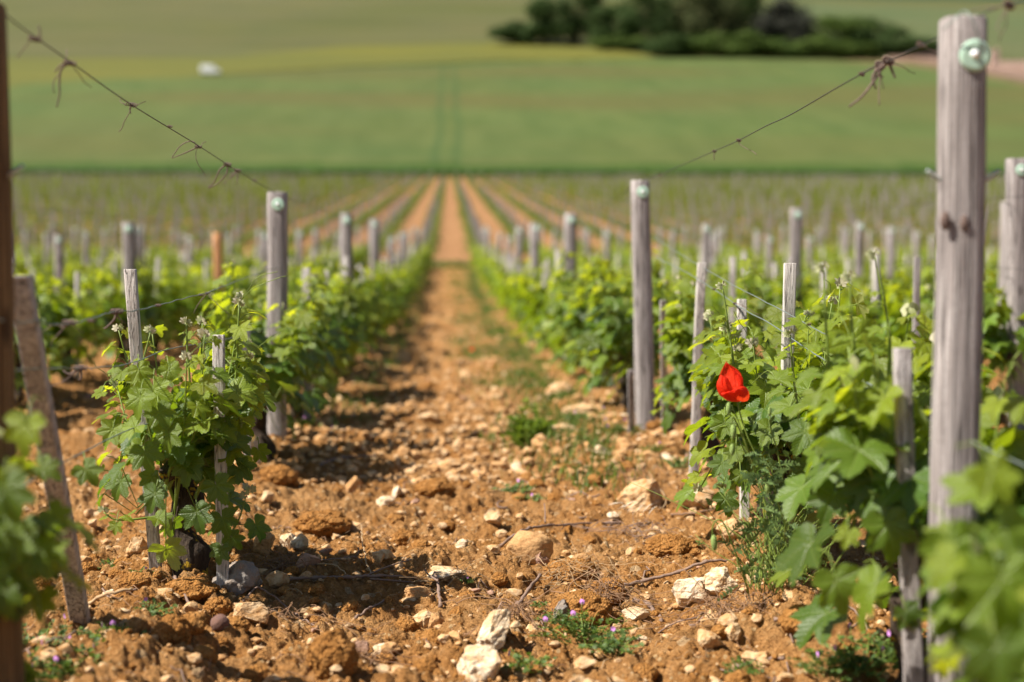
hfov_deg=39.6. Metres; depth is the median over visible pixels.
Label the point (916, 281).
vine stake
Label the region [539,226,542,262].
vineyard post
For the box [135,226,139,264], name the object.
vineyard post
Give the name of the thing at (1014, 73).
dirt track
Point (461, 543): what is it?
stone
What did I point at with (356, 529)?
stone
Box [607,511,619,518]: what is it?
stone
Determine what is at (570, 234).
vineyard post
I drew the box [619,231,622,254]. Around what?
vineyard post
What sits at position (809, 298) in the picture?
grapevine
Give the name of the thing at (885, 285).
grapevine
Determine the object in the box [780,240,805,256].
grapevine
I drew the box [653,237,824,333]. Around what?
trellis wire
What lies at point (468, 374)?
stone
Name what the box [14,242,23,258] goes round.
grapevine
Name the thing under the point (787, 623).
soil clod
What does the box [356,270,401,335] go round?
grapevine
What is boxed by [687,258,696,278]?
grapevine
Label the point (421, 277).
grapevine
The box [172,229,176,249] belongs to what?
vineyard post
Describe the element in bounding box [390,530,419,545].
soil clod
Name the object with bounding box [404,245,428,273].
grapevine
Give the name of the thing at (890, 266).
vineyard post
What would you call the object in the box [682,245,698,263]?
grapevine
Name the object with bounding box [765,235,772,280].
vineyard post
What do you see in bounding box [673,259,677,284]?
vine stake
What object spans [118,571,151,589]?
soil clod
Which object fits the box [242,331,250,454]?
vine stake
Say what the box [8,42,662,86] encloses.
flowering strip
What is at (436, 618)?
stone
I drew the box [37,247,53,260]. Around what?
grapevine
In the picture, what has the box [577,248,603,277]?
grapevine
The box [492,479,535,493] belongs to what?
weed
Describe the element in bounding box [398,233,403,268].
vineyard post
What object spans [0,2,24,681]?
vineyard post
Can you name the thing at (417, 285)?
grapevine
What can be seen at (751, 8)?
tree
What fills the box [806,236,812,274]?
vineyard post
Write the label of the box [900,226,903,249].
vineyard post
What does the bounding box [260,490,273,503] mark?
stone
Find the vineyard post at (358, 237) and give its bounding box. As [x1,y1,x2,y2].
[357,226,360,248]
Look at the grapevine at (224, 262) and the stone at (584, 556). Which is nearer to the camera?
the stone at (584, 556)
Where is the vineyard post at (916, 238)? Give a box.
[912,231,920,274]
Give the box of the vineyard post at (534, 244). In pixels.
[530,223,538,324]
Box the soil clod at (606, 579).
[589,577,626,604]
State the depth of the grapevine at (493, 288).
18.74 m
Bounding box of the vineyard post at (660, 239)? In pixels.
[659,229,662,255]
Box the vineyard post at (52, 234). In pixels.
[50,224,53,250]
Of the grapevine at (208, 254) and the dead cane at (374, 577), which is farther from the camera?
the grapevine at (208, 254)
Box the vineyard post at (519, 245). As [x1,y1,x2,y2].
[515,226,522,275]
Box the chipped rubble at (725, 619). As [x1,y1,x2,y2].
[23,395,927,681]
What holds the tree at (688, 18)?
on the hillside
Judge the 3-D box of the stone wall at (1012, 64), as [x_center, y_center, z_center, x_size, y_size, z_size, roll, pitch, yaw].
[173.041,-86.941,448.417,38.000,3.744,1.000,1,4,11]
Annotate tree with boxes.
[517,0,576,43]
[552,0,605,42]
[585,0,638,40]
[610,0,680,38]
[655,0,724,38]
[682,0,745,43]
[723,0,765,41]
[747,0,822,41]
[833,15,904,50]
[878,26,926,54]
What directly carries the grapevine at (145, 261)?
on the vineyard soil
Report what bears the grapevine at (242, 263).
on the vineyard soil
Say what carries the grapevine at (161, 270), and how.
on the vineyard soil
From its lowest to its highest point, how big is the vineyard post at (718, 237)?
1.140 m
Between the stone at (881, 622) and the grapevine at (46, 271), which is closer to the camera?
the stone at (881, 622)
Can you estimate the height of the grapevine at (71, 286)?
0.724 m
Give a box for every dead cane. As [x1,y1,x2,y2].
[88,587,132,604]
[173,575,189,601]
[242,586,318,626]
[289,559,417,582]
[315,563,353,580]
[318,454,376,466]
[320,556,357,560]
[354,599,384,618]
[360,524,379,578]
[424,569,442,607]
[499,503,620,547]
[515,573,541,604]
[624,558,740,585]
[632,598,664,621]
[648,471,665,514]
[670,507,715,515]
[735,656,784,667]
[774,617,793,642]
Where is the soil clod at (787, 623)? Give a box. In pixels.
[777,604,831,635]
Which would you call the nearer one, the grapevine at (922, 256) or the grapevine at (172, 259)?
the grapevine at (172, 259)
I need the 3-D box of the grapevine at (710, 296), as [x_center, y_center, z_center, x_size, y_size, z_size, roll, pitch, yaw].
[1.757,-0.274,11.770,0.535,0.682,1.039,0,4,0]
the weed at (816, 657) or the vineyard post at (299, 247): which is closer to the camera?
the weed at (816, 657)
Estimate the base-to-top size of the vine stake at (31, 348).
0.867 m
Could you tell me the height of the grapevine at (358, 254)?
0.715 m
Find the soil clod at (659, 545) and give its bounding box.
[645,534,699,557]
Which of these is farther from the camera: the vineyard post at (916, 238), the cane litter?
the vineyard post at (916, 238)
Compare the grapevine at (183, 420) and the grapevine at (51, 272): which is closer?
the grapevine at (183, 420)
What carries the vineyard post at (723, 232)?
on the vineyard soil
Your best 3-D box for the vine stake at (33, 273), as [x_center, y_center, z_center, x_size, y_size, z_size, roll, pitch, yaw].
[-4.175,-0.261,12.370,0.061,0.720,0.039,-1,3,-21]
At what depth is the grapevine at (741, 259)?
25.08 m
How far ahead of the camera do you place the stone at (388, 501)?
4.47 m
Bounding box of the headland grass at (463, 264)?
[361,259,595,269]
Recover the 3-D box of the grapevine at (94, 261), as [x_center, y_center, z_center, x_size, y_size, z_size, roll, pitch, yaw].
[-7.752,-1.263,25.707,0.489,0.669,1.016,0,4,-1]
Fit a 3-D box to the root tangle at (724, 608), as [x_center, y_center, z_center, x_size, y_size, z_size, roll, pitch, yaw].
[0.470,0.557,3.097,0.382,0.114,0.312,0,4,-3]
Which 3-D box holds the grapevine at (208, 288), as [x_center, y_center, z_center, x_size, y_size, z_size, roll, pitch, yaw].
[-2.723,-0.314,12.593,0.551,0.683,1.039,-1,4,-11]
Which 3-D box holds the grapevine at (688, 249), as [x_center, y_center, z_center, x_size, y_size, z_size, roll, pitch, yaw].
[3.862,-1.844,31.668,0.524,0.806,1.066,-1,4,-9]
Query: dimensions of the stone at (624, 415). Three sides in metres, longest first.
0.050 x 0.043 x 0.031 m
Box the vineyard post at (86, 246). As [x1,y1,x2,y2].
[83,230,88,265]
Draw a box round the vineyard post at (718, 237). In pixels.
[716,229,720,258]
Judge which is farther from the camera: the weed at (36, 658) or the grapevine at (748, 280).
the grapevine at (748, 280)
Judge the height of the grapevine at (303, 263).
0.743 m
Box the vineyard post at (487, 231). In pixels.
[485,229,490,258]
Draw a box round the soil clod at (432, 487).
[414,477,456,497]
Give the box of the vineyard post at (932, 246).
[930,235,935,266]
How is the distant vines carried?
on the vineyard ground at (451, 248)
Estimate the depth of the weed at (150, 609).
3.02 m
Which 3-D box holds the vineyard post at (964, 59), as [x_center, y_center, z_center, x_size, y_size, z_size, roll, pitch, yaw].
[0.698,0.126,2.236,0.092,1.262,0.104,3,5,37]
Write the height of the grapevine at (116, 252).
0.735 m
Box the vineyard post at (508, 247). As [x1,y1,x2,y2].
[506,235,511,269]
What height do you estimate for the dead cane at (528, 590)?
0.036 m
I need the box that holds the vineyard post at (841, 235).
[840,225,843,249]
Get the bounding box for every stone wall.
[914,53,936,56]
[997,61,1023,68]
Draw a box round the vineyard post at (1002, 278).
[998,201,1006,327]
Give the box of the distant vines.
[12,174,1004,260]
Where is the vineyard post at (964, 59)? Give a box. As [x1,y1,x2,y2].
[926,10,1000,681]
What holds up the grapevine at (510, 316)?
on the vineyard soil
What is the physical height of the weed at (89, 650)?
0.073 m
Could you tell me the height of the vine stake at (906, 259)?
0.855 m
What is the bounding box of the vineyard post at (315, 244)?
[313,229,318,256]
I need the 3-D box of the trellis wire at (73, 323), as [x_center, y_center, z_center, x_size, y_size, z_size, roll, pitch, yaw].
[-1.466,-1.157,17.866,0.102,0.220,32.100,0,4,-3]
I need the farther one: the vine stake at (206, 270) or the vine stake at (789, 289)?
the vine stake at (206, 270)
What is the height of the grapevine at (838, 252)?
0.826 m
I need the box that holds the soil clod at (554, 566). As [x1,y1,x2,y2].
[542,557,598,582]
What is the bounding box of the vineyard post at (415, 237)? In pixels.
[413,227,416,254]
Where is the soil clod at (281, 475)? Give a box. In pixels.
[259,464,298,486]
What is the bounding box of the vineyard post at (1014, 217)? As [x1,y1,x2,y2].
[1005,158,1023,429]
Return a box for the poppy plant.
[630,361,850,601]
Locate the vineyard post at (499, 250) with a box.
[497,233,501,265]
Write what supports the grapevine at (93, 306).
on the vineyard soil
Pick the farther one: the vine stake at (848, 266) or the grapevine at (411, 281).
the grapevine at (411, 281)
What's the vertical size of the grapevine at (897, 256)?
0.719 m
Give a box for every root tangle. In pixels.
[231,522,363,577]
[251,600,376,631]
[353,632,419,667]
[387,558,494,595]
[441,586,559,633]
[509,537,657,588]
[551,554,673,624]
[570,505,690,544]
[602,452,687,491]
[643,562,769,628]
[718,579,810,613]
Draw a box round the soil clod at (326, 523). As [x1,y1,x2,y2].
[293,509,352,537]
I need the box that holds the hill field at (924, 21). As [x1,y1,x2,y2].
[758,2,1023,59]
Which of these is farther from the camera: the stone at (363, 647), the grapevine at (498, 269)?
the grapevine at (498, 269)
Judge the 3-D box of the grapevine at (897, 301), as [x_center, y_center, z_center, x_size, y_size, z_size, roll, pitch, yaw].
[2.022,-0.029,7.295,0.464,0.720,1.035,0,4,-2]
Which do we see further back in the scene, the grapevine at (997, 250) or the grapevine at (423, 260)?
the grapevine at (997, 250)
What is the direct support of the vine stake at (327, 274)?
on the vineyard soil
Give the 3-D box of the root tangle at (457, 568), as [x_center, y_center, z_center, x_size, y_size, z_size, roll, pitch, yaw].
[-0.214,0.563,3.539,0.326,0.069,0.289,-3,5,-40]
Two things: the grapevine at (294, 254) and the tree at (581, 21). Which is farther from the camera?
the tree at (581, 21)
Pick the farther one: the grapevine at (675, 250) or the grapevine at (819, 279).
the grapevine at (675, 250)
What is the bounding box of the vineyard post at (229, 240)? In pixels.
[227,233,232,261]
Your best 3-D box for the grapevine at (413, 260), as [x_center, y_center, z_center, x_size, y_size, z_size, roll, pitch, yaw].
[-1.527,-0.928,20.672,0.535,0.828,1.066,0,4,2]
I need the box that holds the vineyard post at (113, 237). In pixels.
[111,224,115,253]
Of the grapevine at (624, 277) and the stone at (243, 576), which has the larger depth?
the grapevine at (624, 277)
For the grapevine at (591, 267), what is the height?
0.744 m
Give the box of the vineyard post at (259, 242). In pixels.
[257,229,261,259]
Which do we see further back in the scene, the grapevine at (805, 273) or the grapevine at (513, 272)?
the grapevine at (805, 273)
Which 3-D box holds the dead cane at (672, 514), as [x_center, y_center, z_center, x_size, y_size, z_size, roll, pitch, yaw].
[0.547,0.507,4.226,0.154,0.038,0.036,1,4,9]
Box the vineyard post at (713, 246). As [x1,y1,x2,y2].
[710,233,715,268]
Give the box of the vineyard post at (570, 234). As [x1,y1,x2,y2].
[563,213,576,357]
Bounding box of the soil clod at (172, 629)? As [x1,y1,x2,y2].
[151,614,191,646]
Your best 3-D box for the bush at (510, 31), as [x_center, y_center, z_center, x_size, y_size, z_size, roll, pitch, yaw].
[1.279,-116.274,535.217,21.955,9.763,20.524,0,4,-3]
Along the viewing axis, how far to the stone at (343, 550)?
3.82 m
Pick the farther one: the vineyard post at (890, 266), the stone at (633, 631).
the vineyard post at (890, 266)
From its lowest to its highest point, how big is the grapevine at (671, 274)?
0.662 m
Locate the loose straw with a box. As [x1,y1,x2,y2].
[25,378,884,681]
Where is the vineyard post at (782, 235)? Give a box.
[781,225,784,256]
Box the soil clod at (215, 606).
[202,596,232,616]
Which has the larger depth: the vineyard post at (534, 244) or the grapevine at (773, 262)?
the grapevine at (773, 262)
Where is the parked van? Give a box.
[201,65,220,73]
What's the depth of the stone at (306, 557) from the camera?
3.55 m
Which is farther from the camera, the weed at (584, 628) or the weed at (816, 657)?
the weed at (584, 628)
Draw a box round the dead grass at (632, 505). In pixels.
[609,501,654,514]
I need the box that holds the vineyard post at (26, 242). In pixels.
[23,231,27,261]
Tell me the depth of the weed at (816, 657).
2.63 m
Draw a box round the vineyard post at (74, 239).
[73,227,76,254]
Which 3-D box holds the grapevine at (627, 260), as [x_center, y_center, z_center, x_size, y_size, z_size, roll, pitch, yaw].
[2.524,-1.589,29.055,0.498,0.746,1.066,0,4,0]
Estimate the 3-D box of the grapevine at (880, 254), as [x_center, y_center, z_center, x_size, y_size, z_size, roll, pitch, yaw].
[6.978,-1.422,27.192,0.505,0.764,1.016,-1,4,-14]
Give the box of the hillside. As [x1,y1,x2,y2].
[0,0,1023,177]
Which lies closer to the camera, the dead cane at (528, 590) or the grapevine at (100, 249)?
the dead cane at (528, 590)
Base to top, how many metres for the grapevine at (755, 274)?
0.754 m
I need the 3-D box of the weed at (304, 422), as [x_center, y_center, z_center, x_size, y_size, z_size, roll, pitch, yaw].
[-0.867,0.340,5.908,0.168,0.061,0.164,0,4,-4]
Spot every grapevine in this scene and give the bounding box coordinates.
[0,396,104,681]
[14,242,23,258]
[14,248,20,264]
[14,263,89,402]
[15,264,49,279]
[15,379,20,391]
[16,240,40,258]
[18,246,38,263]
[18,249,44,275]
[21,264,94,303]
[22,257,75,283]
[25,268,50,302]
[31,250,70,273]
[36,264,119,383]
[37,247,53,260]
[38,244,53,256]
[52,255,82,268]
[64,258,90,277]
[64,263,119,297]
[65,241,82,261]
[66,253,96,266]
[75,252,111,284]
[77,244,102,258]
[81,263,170,362]
[89,242,110,261]
[90,252,113,263]
[91,271,286,577]
[96,255,122,281]
[101,249,122,268]
[101,257,141,296]
[109,247,122,260]
[112,268,196,350]
[119,250,141,270]
[140,262,155,287]
[141,259,171,286]
[142,279,211,343]
[144,245,171,270]
[144,250,162,272]
[145,242,159,259]
[155,245,183,268]
[155,251,193,286]
[157,244,178,252]
[170,246,196,266]
[176,268,230,335]
[184,247,202,265]
[189,260,259,318]
[192,245,212,269]
[194,257,331,459]
[194,258,213,278]
[199,251,229,274]
[209,242,239,260]
[212,256,239,277]
[225,254,251,276]
[227,266,266,317]
[231,260,266,291]
[232,241,245,258]
[232,248,255,272]
[241,262,354,416]
[242,250,261,277]
[288,247,292,266]
[288,255,311,272]
[288,261,306,278]
[288,261,365,393]
[288,262,296,280]
[290,245,296,263]
[296,281,378,373]
[301,256,391,354]
[303,252,329,279]
[319,248,339,276]
[321,246,339,270]
[329,260,390,345]
[335,248,356,267]
[352,242,369,267]
[353,243,368,268]
[353,246,361,269]
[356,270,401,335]
[366,271,409,337]
[367,266,412,317]
[368,265,413,319]
[385,253,423,307]
[386,260,419,296]
[386,263,415,310]
[390,260,409,313]
[394,249,424,295]
[394,258,421,288]
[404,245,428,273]
[404,248,424,279]
[410,240,433,262]
[411,251,426,274]
[414,256,427,285]
[415,261,424,287]
[418,247,431,269]
[422,247,432,274]
[469,244,494,267]
[471,240,496,269]
[473,243,496,277]
[476,242,496,274]
[478,251,503,276]
[478,257,514,291]
[479,249,514,288]
[479,251,491,282]
[479,251,505,287]
[486,252,511,296]
[486,260,510,307]
[491,259,511,297]
[495,263,525,310]
[498,266,520,313]
[499,275,527,319]
[506,265,563,341]
[507,259,550,324]
[508,270,553,327]
[517,266,582,345]
[525,271,597,358]
[533,254,616,375]
[539,238,551,266]
[539,241,551,266]
[539,246,561,269]
[541,245,562,267]
[549,249,563,274]
[550,252,563,268]
[551,250,632,388]
[554,246,578,268]
[560,247,584,269]
[565,249,678,408]
[576,247,594,287]
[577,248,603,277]
[581,253,613,286]
[585,262,622,280]
[597,252,626,291]
[600,238,618,256]
[603,240,627,267]
[607,259,631,284]
[611,247,619,259]
[614,244,631,273]
[617,264,632,300]
[625,247,631,268]
[627,249,652,268]
[649,258,770,461]
[652,268,679,312]
[656,250,679,280]
[661,241,676,260]
[663,252,693,278]
[664,273,694,318]
[667,241,682,257]
[673,263,725,332]
[673,277,892,549]
[675,252,699,284]
[676,240,698,259]
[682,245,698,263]
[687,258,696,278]
[704,266,742,338]
[712,257,773,337]
[712,260,742,283]
[716,238,737,257]
[716,248,737,266]
[720,247,747,271]
[725,256,765,284]
[726,241,748,253]
[736,255,764,269]
[745,247,765,258]
[749,257,778,283]
[751,248,773,272]
[753,253,836,347]
[755,251,788,273]
[760,266,813,290]
[761,249,782,261]
[769,248,1023,681]
[772,248,787,262]
[773,275,868,364]
[774,254,805,272]
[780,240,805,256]
[785,246,806,261]
[801,263,832,284]
[801,271,835,304]
[802,253,818,268]
[812,239,830,259]
[812,250,832,267]
[816,254,854,277]
[817,242,841,260]
[818,263,871,302]
[824,250,854,268]
[830,255,868,277]
[832,241,864,259]
[845,269,908,301]
[846,247,871,267]
[853,266,934,363]
[863,263,896,286]
[864,248,897,261]
[864,256,894,276]
[880,250,909,268]
[894,258,925,278]
[896,241,911,252]
[897,275,930,301]
[898,243,922,263]
[899,264,933,289]
[901,251,929,269]
[902,259,1023,404]
[908,242,928,254]
[915,442,1023,681]
[919,246,935,263]
[921,257,934,274]
[984,255,998,284]
[984,268,998,296]
[985,244,998,258]
[985,258,998,277]
[987,250,998,261]
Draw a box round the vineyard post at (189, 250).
[186,235,192,278]
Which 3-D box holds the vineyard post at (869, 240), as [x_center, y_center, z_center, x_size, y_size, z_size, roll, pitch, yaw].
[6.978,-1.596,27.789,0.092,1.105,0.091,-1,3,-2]
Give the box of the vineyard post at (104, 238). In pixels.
[102,229,107,263]
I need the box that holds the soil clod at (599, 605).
[547,589,612,626]
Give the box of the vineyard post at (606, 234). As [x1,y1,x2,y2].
[603,231,609,268]
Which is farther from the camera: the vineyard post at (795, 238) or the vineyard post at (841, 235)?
the vineyard post at (841, 235)
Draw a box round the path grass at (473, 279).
[313,269,662,503]
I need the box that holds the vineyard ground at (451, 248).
[14,177,999,262]
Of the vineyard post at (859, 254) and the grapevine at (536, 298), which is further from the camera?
the vineyard post at (859, 254)
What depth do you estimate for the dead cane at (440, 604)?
3.38 m
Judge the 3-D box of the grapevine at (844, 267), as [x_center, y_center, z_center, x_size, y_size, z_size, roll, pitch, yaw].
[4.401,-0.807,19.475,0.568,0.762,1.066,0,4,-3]
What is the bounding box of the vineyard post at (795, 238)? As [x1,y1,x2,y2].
[789,208,801,349]
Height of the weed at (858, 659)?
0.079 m
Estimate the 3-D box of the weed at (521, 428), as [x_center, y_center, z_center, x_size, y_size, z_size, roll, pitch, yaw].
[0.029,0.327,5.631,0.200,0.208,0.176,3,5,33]
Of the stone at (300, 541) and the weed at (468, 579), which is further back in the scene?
the stone at (300, 541)
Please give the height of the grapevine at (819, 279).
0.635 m
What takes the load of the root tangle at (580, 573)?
on the vineyard soil
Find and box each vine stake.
[14,275,90,624]
[27,257,30,268]
[31,270,34,282]
[75,272,80,375]
[97,259,100,278]
[112,258,115,277]
[124,269,161,568]
[154,257,160,295]
[204,259,207,315]
[212,335,228,588]
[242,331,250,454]
[249,267,254,320]
[302,268,310,419]
[322,270,328,390]
[343,256,348,282]
[511,253,514,270]
[542,264,546,288]
[546,259,549,279]
[555,250,560,354]
[627,370,634,433]
[660,262,662,280]
[660,300,667,430]
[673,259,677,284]
[689,263,706,473]
[730,257,735,322]
[737,299,749,520]
[741,251,747,274]
[772,263,777,296]
[781,263,796,444]
[814,263,817,287]
[820,267,826,348]
[846,259,849,272]
[872,249,879,325]
[893,348,923,681]
[905,254,908,280]
[912,257,920,348]
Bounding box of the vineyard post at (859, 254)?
[854,222,863,292]
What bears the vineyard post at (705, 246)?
on the vineyard soil
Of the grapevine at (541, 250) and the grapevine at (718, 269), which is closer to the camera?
the grapevine at (718, 269)
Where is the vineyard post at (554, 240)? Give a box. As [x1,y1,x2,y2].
[552,229,556,252]
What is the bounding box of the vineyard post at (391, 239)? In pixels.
[388,235,394,276]
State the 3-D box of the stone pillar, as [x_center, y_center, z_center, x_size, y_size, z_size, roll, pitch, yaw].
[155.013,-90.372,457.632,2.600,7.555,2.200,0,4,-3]
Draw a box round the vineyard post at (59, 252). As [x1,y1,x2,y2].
[54,235,64,295]
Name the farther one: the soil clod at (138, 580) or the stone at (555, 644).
the soil clod at (138, 580)
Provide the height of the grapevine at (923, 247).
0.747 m
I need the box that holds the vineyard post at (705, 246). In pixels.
[701,224,710,329]
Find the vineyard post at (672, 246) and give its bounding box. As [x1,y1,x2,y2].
[670,231,674,261]
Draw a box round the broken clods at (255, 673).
[17,341,1006,681]
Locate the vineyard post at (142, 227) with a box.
[140,226,145,254]
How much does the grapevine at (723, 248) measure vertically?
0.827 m
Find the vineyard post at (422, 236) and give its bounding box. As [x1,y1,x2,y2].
[421,228,423,249]
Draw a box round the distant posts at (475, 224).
[12,169,1004,258]
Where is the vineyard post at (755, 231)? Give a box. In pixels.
[754,229,757,249]
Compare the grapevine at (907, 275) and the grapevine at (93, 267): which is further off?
the grapevine at (93, 267)
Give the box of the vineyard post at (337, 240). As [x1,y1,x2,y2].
[336,233,339,258]
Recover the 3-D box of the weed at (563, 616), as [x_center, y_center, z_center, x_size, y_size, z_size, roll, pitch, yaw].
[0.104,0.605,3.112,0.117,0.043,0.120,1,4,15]
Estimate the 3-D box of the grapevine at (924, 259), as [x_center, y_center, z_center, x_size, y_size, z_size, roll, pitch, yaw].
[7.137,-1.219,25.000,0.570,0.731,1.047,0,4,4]
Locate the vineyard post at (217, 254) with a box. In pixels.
[213,233,223,301]
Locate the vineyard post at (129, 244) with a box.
[122,222,135,359]
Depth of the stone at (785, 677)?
2.71 m
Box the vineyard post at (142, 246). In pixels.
[140,229,144,271]
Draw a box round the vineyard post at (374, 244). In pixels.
[370,219,380,325]
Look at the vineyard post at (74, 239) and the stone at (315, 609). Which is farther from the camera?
the vineyard post at (74, 239)
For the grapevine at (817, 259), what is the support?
on the vineyard soil
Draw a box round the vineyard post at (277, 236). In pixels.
[266,192,287,438]
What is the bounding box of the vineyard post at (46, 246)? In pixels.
[43,233,48,265]
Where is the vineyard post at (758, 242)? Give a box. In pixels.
[756,233,760,261]
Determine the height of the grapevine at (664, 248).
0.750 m
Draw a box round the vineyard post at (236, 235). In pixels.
[234,226,238,247]
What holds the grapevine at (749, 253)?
on the vineyard soil
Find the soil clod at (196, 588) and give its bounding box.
[162,576,220,601]
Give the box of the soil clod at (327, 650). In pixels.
[307,629,359,680]
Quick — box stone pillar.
[988,48,998,67]
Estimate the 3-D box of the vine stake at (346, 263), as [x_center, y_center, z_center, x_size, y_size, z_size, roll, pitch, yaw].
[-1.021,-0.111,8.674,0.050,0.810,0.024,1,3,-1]
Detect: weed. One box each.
[24,616,70,647]
[27,639,66,677]
[30,624,104,660]
[34,654,106,680]
[70,620,146,641]
[97,557,117,568]
[133,597,177,615]
[295,416,321,428]
[456,576,475,582]
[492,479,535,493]
[499,397,548,446]
[499,649,557,672]
[514,493,546,501]
[526,403,554,436]
[529,599,638,645]
[530,600,549,607]
[534,608,580,628]
[566,406,603,422]
[574,626,644,655]
[595,417,645,434]
[640,441,667,451]
[660,454,700,469]
[720,655,763,674]
[787,651,870,680]
[804,630,898,681]
[837,623,927,668]
[922,627,927,642]
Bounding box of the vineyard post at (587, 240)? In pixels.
[585,229,589,261]
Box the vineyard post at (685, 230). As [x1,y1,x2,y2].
[683,226,687,259]
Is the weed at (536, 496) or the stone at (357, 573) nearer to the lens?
the stone at (357, 573)
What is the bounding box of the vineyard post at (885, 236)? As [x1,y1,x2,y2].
[884,228,887,255]
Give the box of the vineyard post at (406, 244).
[404,231,409,259]
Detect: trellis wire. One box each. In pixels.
[0,243,412,345]
[6,14,417,236]
[13,205,337,235]
[14,248,253,262]
[15,255,412,386]
[20,228,294,235]
[24,242,355,263]
[24,423,147,486]
[551,196,1021,235]
[551,243,1023,269]
[611,242,913,261]
[617,218,992,235]
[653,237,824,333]
[655,256,1023,465]
[682,230,999,235]
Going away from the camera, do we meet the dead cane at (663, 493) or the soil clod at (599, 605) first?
the soil clod at (599, 605)
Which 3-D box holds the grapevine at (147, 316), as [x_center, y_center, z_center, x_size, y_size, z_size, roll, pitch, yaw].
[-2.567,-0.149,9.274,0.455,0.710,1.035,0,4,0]
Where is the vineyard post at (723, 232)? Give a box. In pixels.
[722,226,725,246]
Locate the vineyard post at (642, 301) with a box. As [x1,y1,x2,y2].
[630,180,654,429]
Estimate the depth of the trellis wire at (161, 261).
10.88 m
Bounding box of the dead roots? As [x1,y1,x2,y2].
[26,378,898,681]
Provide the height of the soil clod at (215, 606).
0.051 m
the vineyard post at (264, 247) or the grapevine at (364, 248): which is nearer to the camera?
the vineyard post at (264, 247)
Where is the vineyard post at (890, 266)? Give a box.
[886,227,895,280]
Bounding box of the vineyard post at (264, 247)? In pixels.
[262,232,266,307]
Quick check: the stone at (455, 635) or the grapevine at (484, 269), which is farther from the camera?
the grapevine at (484, 269)
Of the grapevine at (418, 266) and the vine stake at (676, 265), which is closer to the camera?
the vine stake at (676, 265)
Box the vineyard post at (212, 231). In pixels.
[211,229,214,254]
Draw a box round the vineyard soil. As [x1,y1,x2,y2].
[16,267,1018,681]
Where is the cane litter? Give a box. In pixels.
[24,385,867,681]
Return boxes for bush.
[487,19,545,43]
[583,34,657,48]
[636,34,696,55]
[684,28,768,56]
[742,36,808,56]
[782,36,862,57]
[786,14,878,41]
[829,40,885,58]
[903,37,937,54]
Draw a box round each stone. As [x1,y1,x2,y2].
[82,393,93,398]
[83,410,93,415]
[83,428,94,432]
[126,537,146,554]
[186,652,201,663]
[210,614,229,631]
[212,560,262,595]
[218,654,227,661]
[233,602,268,623]
[250,637,262,642]
[253,532,274,554]
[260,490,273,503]
[264,570,289,587]
[280,533,294,549]
[290,533,308,549]
[296,553,319,568]
[299,571,311,580]
[312,606,321,611]
[319,548,331,555]
[338,548,346,553]
[345,476,362,493]
[349,521,366,532]
[352,571,361,580]
[356,641,369,653]
[372,551,384,563]
[372,643,383,654]
[376,496,394,506]
[381,642,400,653]
[392,353,411,365]
[392,486,401,497]
[396,510,406,514]
[404,586,431,599]
[411,498,419,503]
[413,609,431,627]
[416,412,439,421]
[427,569,461,579]
[428,611,443,628]
[430,565,454,570]
[437,459,460,468]
[448,630,461,640]
[455,539,467,547]
[457,644,501,681]
[460,370,472,379]
[470,588,480,593]
[476,608,510,649]
[484,507,500,525]
[506,530,553,563]
[510,462,520,470]
[535,552,549,564]
[545,382,573,396]
[549,641,559,647]
[552,423,578,434]
[553,599,568,619]
[562,403,599,414]
[562,550,570,555]
[572,553,590,560]
[573,656,595,669]
[594,445,610,455]
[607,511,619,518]
[616,478,663,512]
[620,413,627,417]
[622,606,649,620]
[630,628,637,635]
[636,463,647,469]
[636,636,646,640]
[661,452,673,460]
[670,602,683,609]
[671,577,711,608]
[677,486,714,508]
[697,629,720,648]
[703,566,737,596]
[715,518,750,541]
[725,622,741,640]
[741,651,770,669]
[746,565,767,581]
[751,614,762,622]
[775,672,794,681]
[876,619,885,624]
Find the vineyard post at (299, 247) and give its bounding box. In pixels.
[296,230,302,266]
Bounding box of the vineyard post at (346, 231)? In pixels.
[340,213,352,293]
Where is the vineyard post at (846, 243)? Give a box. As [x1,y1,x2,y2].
[843,229,849,263]
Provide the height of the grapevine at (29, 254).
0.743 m
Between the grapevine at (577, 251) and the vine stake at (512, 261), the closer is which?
the vine stake at (512, 261)
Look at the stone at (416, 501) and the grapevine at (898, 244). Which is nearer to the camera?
the stone at (416, 501)
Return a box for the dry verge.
[644,55,1023,84]
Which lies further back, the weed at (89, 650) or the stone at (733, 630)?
the stone at (733, 630)
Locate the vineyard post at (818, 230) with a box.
[816,228,820,247]
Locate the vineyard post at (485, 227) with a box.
[484,226,487,246]
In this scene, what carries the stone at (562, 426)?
on the vineyard soil
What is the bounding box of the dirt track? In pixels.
[888,53,1023,79]
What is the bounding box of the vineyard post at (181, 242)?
[180,232,183,259]
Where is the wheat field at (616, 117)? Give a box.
[9,58,1023,177]
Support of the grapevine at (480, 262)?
on the vineyard soil
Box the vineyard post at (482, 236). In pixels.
[481,229,483,248]
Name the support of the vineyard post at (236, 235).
on the vineyard soil
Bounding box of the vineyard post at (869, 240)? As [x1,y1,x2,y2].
[867,231,871,255]

